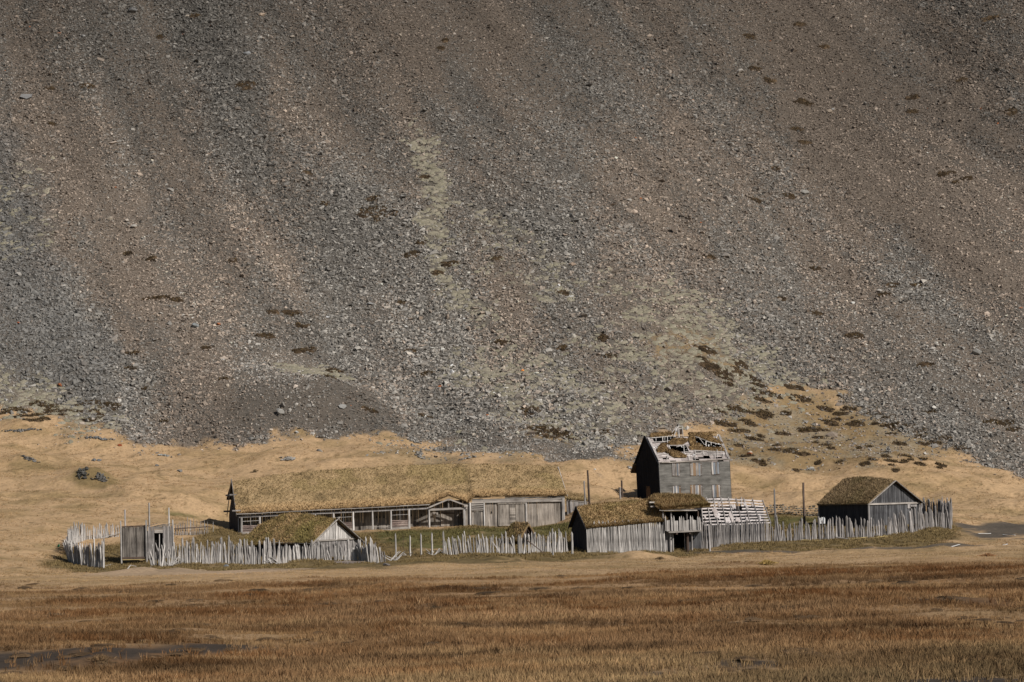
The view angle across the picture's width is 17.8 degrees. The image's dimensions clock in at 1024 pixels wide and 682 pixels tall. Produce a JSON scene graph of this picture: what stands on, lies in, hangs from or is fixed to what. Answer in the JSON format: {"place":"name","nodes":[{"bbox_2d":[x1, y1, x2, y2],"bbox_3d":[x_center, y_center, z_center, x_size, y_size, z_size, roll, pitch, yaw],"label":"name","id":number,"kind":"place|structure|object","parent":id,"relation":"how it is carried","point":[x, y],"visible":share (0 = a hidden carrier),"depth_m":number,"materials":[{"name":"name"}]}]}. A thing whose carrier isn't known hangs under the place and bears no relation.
{"place":"outdoors","nodes":[
{"label":"outdoors","id":0,"kind":"place"},
{"bbox_2d":[0,0,1023,681],"bbox_3d":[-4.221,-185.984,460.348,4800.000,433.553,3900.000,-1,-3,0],"label":"ground","id":1,"kind":"structure","parent":0,"point":[210,512],"depth_m":492.02,"materials":[{"name":"grey gravel"}]},
{"bbox_2d":[1,428,41,431],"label":"rock pile","id":2,"kind":"object","parent":1,"relation":"on","point":[21,430],"visible":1,"depth_m":457.46,"materials":[{"name":"grey stone"}]},
{"bbox_2d":[20,94,31,98],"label":"boulder","id":3,"kind":"object","parent":1,"relation":"on","point":[26,96],"visible":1,"depth_m":551.83,"materials":[{"name":"grey stone"}]},
{"bbox_2d":[22,455,37,462],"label":"rock pile","id":4,"kind":"object","parent":1,"relation":"on","point":[28,458],"visible":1,"depth_m":444.21,"materials":[{"name":"grey stone"}]},
{"bbox_2d":[63,533,104,567],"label":"palisade fence","id":5,"kind":"object","parent":1,"relation":"on","point":[78,555],"visible":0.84,"depth_m":375.10,"materials":[{"name":"grey wood"}]},
{"bbox_2d":[77,466,91,478],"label":"rock pile","id":6,"kind":"object","parent":1,"relation":"on","point":[81,472],"visible":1,"depth_m":427.66,"materials":[{"name":"grey stone"}]},
{"bbox_2d":[66,521,119,545],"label":"palisade fence","id":7,"kind":"object","parent":1,"relation":"on","point":[78,537],"visible":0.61,"depth_m":393.43,"materials":[{"name":"grey wood"}]},
{"bbox_2d":[78,436,114,440],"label":"rock pile","id":8,"kind":"object","parent":1,"relation":"on","point":[98,437],"visible":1,"depth_m":454.55,"materials":[{"name":"grey stone"}]},
{"bbox_2d":[92,472,108,481],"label":"rock pile","id":9,"kind":"object","parent":1,"relation":"on","point":[101,477],"visible":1,"depth_m":427.07,"materials":[{"name":"grey stone"}]},
{"bbox_2d":[102,542,103,566],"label":"wooden post","id":10,"kind":"object","parent":1,"relation":"on","point":[103,552],"visible":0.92,"depth_m":372.67,"materials":[{"name":"grey wood"}]},
{"bbox_2d":[86,654,120,663],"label":"tussock","id":11,"kind":"object","parent":1,"relation":"on","point":[101,659],"visible":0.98,"depth_m":118.08,"materials":[{"name":"beige plant"}]},
{"bbox_2d":[128,7,136,12],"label":"boulder","id":12,"kind":"object","parent":1,"relation":"on","point":[131,9],"visible":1,"depth_m":577.41,"materials":[{"name":"grey stone"}]},
{"bbox_2d":[120,503,174,563],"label":"log shed","id":13,"kind":"structure","parent":1,"relation":"on","point":[137,542],"depth_m":377.68,"materials":[{"name":"wood"}]},
{"bbox_2d":[159,547,160,565],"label":"wooden post","id":14,"kind":"object","parent":1,"relation":"on","point":[159,556],"visible":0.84,"depth_m":371.80,"materials":[{"name":"grey wood"}]},
{"bbox_2d":[148,537,185,566],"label":"palisade fence","id":15,"kind":"object","parent":1,"relation":"on","point":[174,556],"visible":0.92,"depth_m":372.70,"materials":[{"name":"grey wood"}]},
{"bbox_2d":[166,556,181,565],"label":"stake heap","id":16,"kind":"object","parent":1,"relation":"on","point":[173,563],"visible":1,"depth_m":372.58,"materials":[{"name":"grey wood"}]},
{"bbox_2d":[174,516,209,534],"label":"palisade fence","id":17,"kind":"object","parent":1,"relation":"on","point":[187,527],"visible":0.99,"depth_m":397.42,"materials":[{"name":"grey wood"}]},
{"bbox_2d":[191,323,198,327],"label":"boulder","id":18,"kind":"object","parent":1,"relation":"on","point":[194,325],"visible":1,"depth_m":486.58,"materials":[{"name":"grey stone"}]},
{"bbox_2d":[265,555,282,563],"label":"stake heap","id":19,"kind":"object","parent":1,"relation":"on","point":[270,561],"visible":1,"depth_m":373.14,"materials":[{"name":"grey wood"}]},
{"bbox_2d":[276,408,283,414],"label":"boulder","id":20,"kind":"object","parent":1,"relation":"on","point":[280,411],"visible":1,"depth_m":461.45,"materials":[{"name":"grey stone"}]},
{"bbox_2d":[184,535,381,564],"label":"palisade fence","id":21,"kind":"object","parent":1,"relation":"on","point":[320,551],"visible":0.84,"depth_m":373.28,"materials":[{"name":"grey wood"}]},
{"bbox_2d":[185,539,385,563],"bbox_3d":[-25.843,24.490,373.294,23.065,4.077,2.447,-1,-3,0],"label":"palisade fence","id":22,"kind":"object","parent":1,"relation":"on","point":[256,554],"visible":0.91,"depth_m":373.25,"materials":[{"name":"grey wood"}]},
{"bbox_2d":[280,456,294,460],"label":"rock pile","id":23,"kind":"object","parent":1,"relation":"on","point":[287,458],"visible":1,"depth_m":446.64,"materials":[{"name":"grey stone"}]},
{"bbox_2d":[234,511,364,556],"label":"turf hut","id":24,"kind":"object","parent":1,"relation":"on","point":[291,529],"visible":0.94,"depth_m":382.30,"materials":[{"name":"brown plant"}]},
{"bbox_2d":[335,561,366,563],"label":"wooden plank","id":25,"kind":"object","parent":1,"relation":"on","point":[346,562],"visible":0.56,"depth_m":372.62,"materials":[{"name":"wood"}]},
{"bbox_2d":[383,551,404,560],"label":"stake heap","id":26,"kind":"object","parent":1,"relation":"on","point":[396,558],"visible":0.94,"depth_m":377.17,"materials":[{"name":"grey wood"}]},
{"bbox_2d":[223,462,567,533],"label":"longhouse","id":27,"kind":"structure","parent":1,"relation":"on","point":[394,497],"depth_m":410.45,"materials":[{"name":"beige plant"}]},
{"bbox_2d":[441,510,454,526],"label":"door","id":28,"kind":"structure","parent":27,"relation":"in","point":[449,521],"depth_m":411.27,"materials":[{"name":"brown wood"}]},
{"bbox_2d":[472,510,482,525],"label":"door","id":29,"kind":"structure","parent":27,"relation":"in","point":[477,517],"depth_m":410.07,"materials":[{"name":"grey wood"}]},
{"bbox_2d":[498,502,525,525],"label":"barn door","id":30,"kind":"structure","parent":27,"relation":"in","point":[503,510],"depth_m":410.87,"materials":[{"name":"grey wood"}]},
{"bbox_2d":[395,533,396,557],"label":"wooden post","id":31,"kind":"object","parent":1,"relation":"on","point":[395,545],"visible":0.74,"depth_m":382.21,"materials":[{"name":"grey wood"}]},
{"bbox_2d":[409,536,410,555],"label":"wooden post","id":32,"kind":"object","parent":1,"relation":"on","point":[409,545],"visible":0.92,"depth_m":383.24,"materials":[{"name":"grey wood"}]},
{"bbox_2d":[0,118,827,451],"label":"moss cushions","id":33,"kind":"object","parent":1,"relation":"on","point":[486,372],"visible":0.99,"depth_m":481.63,"materials":[{"name":"green plant"}]},
{"bbox_2d":[407,437,421,443],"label":"rock pile","id":34,"kind":"object","parent":1,"relation":"on","point":[415,439],"visible":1,"depth_m":458.47,"materials":[{"name":"grey stone"}]},
{"bbox_2d":[415,451,423,458],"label":"rock pile","id":35,"kind":"object","parent":1,"relation":"on","point":[419,454],"visible":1,"depth_m":448.82,"materials":[{"name":"grey stone"}]},
{"bbox_2d":[420,534,421,554],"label":"wooden post","id":36,"kind":"object","parent":1,"relation":"on","point":[420,544],"visible":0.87,"depth_m":383.21,"materials":[{"name":"grey wood"}]},
{"bbox_2d":[431,533,432,554],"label":"wooden post","id":37,"kind":"object","parent":1,"relation":"on","point":[431,543],"visible":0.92,"depth_m":383.21,"materials":[{"name":"grey wood"}]},
{"bbox_2d":[442,531,444,553],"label":"wooden post","id":38,"kind":"object","parent":1,"relation":"on","point":[443,542],"visible":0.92,"depth_m":384.20,"materials":[{"name":"grey wood"}]},
{"bbox_2d":[458,455,475,460],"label":"rock pile","id":39,"kind":"object","parent":1,"relation":"on","point":[472,456],"visible":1,"depth_m":446.66,"materials":[{"name":"grey stone"}]},
{"bbox_2d":[444,529,567,554],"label":"palisade fence","id":40,"kind":"object","parent":1,"relation":"on","point":[511,548],"visible":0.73,"depth_m":384.26,"materials":[{"name":"grey wood"}]},
{"bbox_2d":[0,13,1021,472],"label":"heather","id":41,"kind":"object","parent":1,"relation":"on","point":[712,367],"visible":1,"depth_m":477.35,"materials":[{"name":"brown plant"}]},
{"bbox_2d":[0,0,1023,479],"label":"scree stones","id":42,"kind":"object","parent":1,"relation":"on","point":[302,160],"visible":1,"depth_m":519.12,"materials":[{"name":"grey stone"}]},
{"bbox_2d":[0,400,1023,575],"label":"meadow grass","id":43,"kind":"structure","parent":1,"relation":"on","point":[561,556],"depth_m":392.92,"materials":[{"name":"beige plant"}]},
{"bbox_2d":[500,521,536,544],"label":"pit house","id":44,"kind":"structure","parent":1,"relation":"on","point":[515,529],"depth_m":392.42,"materials":[{"name":"brown plant"}]},
{"bbox_2d":[551,529,553,554],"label":"wooden post","id":45,"kind":"object","parent":1,"relation":"on","point":[552,541],"visible":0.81,"depth_m":379.21,"materials":[{"name":"grey wood"}]},
{"bbox_2d":[571,532,572,553],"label":"wooden post","id":46,"kind":"object","parent":1,"relation":"on","point":[571,542],"visible":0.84,"depth_m":380.19,"materials":[{"name":"grey wood"}]},
{"bbox_2d":[565,492,587,514],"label":"lean to shed","id":47,"kind":"object","parent":1,"relation":"on","point":[573,500],"visible":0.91,"depth_m":413.50,"materials":[{"name":"grey wood"}]},
{"bbox_2d":[583,481,585,503],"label":"wooden post","id":48,"kind":"object","parent":1,"relation":"on","point":[584,492],"visible":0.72,"depth_m":411.47,"materials":[{"name":"grey wood"}]},
{"bbox_2d":[587,470,590,504],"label":"wooden post","id":49,"kind":"object","parent":1,"relation":"on","point":[588,488],"visible":0.79,"depth_m":410.49,"materials":[{"name":"brown wood"}]},
{"bbox_2d":[568,497,667,552],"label":"gate wing house","id":50,"kind":"structure","parent":1,"relation":"on","point":[591,529],"depth_m":387.28,"materials":[{"name":"grey wood"}]},
{"bbox_2d":[621,480,622,497],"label":"wooden post","id":51,"kind":"object","parent":1,"relation":"on","point":[621,489],"visible":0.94,"depth_m":414.48,"materials":[{"name":"grey wood"}]},
{"bbox_2d":[648,492,710,551],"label":"gate tower","id":52,"kind":"structure","parent":1,"relation":"on","point":[682,525],"depth_m":388.78,"materials":[{"name":"grey wood"}]},
{"bbox_2d":[631,426,731,501],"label":"ruined house","id":53,"kind":"structure","parent":1,"relation":"on","point":[696,463],"depth_m":432.67,"materials":[{"name":"grey wood"}]},
{"bbox_2d":[646,486,650,497],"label":"door","id":54,"kind":"structure","parent":53,"relation":"in","point":[648,489],"depth_m":432.59,"materials":[{"name":"brown wood"}]},
{"bbox_2d":[672,463,679,475],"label":"window","id":55,"kind":"structure","parent":53,"relation":"in","point":[675,466],"depth_m":430.48,"materials":[{"name":"grey wood"}]},
{"bbox_2d":[672,486,680,493],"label":"window","id":56,"kind":"structure","parent":53,"relation":"in","point":[674,488],"depth_m":430.37,"materials":[{"name":"grey wood"}]},
{"bbox_2d":[690,463,701,475],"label":"window","id":57,"kind":"structure","parent":53,"relation":"in","point":[695,468],"depth_m":431.64,"materials":[{"name":"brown wood"}]},
{"bbox_2d":[690,485,702,495],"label":"window","id":58,"kind":"structure","parent":53,"relation":"in","point":[694,489],"depth_m":431.53,"materials":[{"name":"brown wood"}]},
{"bbox_2d":[711,462,719,474],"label":"window","id":59,"kind":"structure","parent":53,"relation":"in","point":[715,470],"depth_m":432.80,"materials":[{"name":"grey wood"}]},
{"bbox_2d":[712,485,720,497],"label":"window","id":60,"kind":"structure","parent":53,"relation":"in","point":[715,488],"depth_m":432.59,"materials":[{"name":"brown wood"}]},
{"bbox_2d":[708,525,710,550],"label":"wooden post","id":61,"kind":"object","parent":1,"relation":"on","point":[709,544],"visible":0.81,"depth_m":386.22,"materials":[{"name":"grey wood"}]},
{"bbox_2d":[694,497,770,548],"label":"lattice wing","id":62,"kind":"structure","parent":1,"relation":"on","point":[745,523],"depth_m":392.19,"materials":[{"name":"grey wood"}]},
{"bbox_2d":[773,489,775,523],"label":"wooden post","id":63,"kind":"object","parent":1,"relation":"on","point":[774,507],"visible":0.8,"depth_m":415.31,"materials":[{"name":"grey wood"}]},
{"bbox_2d":[775,515,779,540],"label":"wooden post","id":64,"kind":"object","parent":1,"relation":"on","point":[777,526],"visible":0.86,"depth_m":391.72,"materials":[{"name":"grey wood"}]},
{"bbox_2d":[766,504,817,515],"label":"stone wall","id":65,"kind":"structure","parent":1,"relation":"on","point":[783,509],"depth_m":423.91,"materials":[{"name":"grey stone"}]},
{"bbox_2d":[802,483,805,522],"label":"wooden post","id":66,"kind":"object","parent":1,"relation":"on","point":[804,514],"visible":0.81,"depth_m":414.33,"materials":[{"name":"brown wood"}]},
{"bbox_2d":[801,189,809,193],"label":"boulder","id":67,"kind":"object","parent":1,"relation":"on","point":[803,191],"visible":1,"depth_m":533.16,"materials":[{"name":"grey stone"}]},
{"bbox_2d":[771,507,923,540],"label":"palisade fence","id":68,"kind":"object","parent":1,"relation":"on","point":[902,526],"visible":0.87,"depth_m":393.25,"materials":[{"name":"grey wood"}]},
{"bbox_2d":[817,475,924,526],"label":"barn","id":69,"kind":"structure","parent":1,"relation":"on","point":[853,498],"depth_m":404.60,"materials":[{"name":"brown wood"}]},
{"bbox_2d":[920,497,952,528],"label":"palisade fence","id":70,"kind":"object","parent":1,"relation":"on","point":[943,510],"visible":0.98,"depth_m":397.35,"materials":[{"name":"grey wood"}]},
{"bbox_2d":[938,596,965,603],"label":"tussock","id":71,"kind":"object","parent":1,"relation":"on","point":[949,598],"visible":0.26,"depth_m":161.33,"materials":[{"name":"brown plant"}]},
{"bbox_2d":[972,348,981,354],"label":"boulder","id":72,"kind":"object","parent":1,"relation":"on","point":[977,351],"visible":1,"depth_m":486.56,"materials":[{"name":"grey stone"}]},
{"bbox_2d":[980,552,995,556],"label":"tussock","id":73,"kind":"object","parent":1,"relation":"on","point":[988,554],"visible":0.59,"depth_m":297.23,"materials":[{"name":"brown plant"}]},
{"bbox_2d":[0,544,1023,681],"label":"field grass","id":74,"kind":"structure","parent":0,"point":[529,655],"depth_m":139.35,"materials":[{"name":"brown plant"}]},
{"bbox_2d":[756,559,778,564],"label":"tussock","id":75,"kind":"object","parent":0,"point":[766,562],"visible":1,"depth_m":276.62,"materials":[{"name":"beige plant"}]}
]}

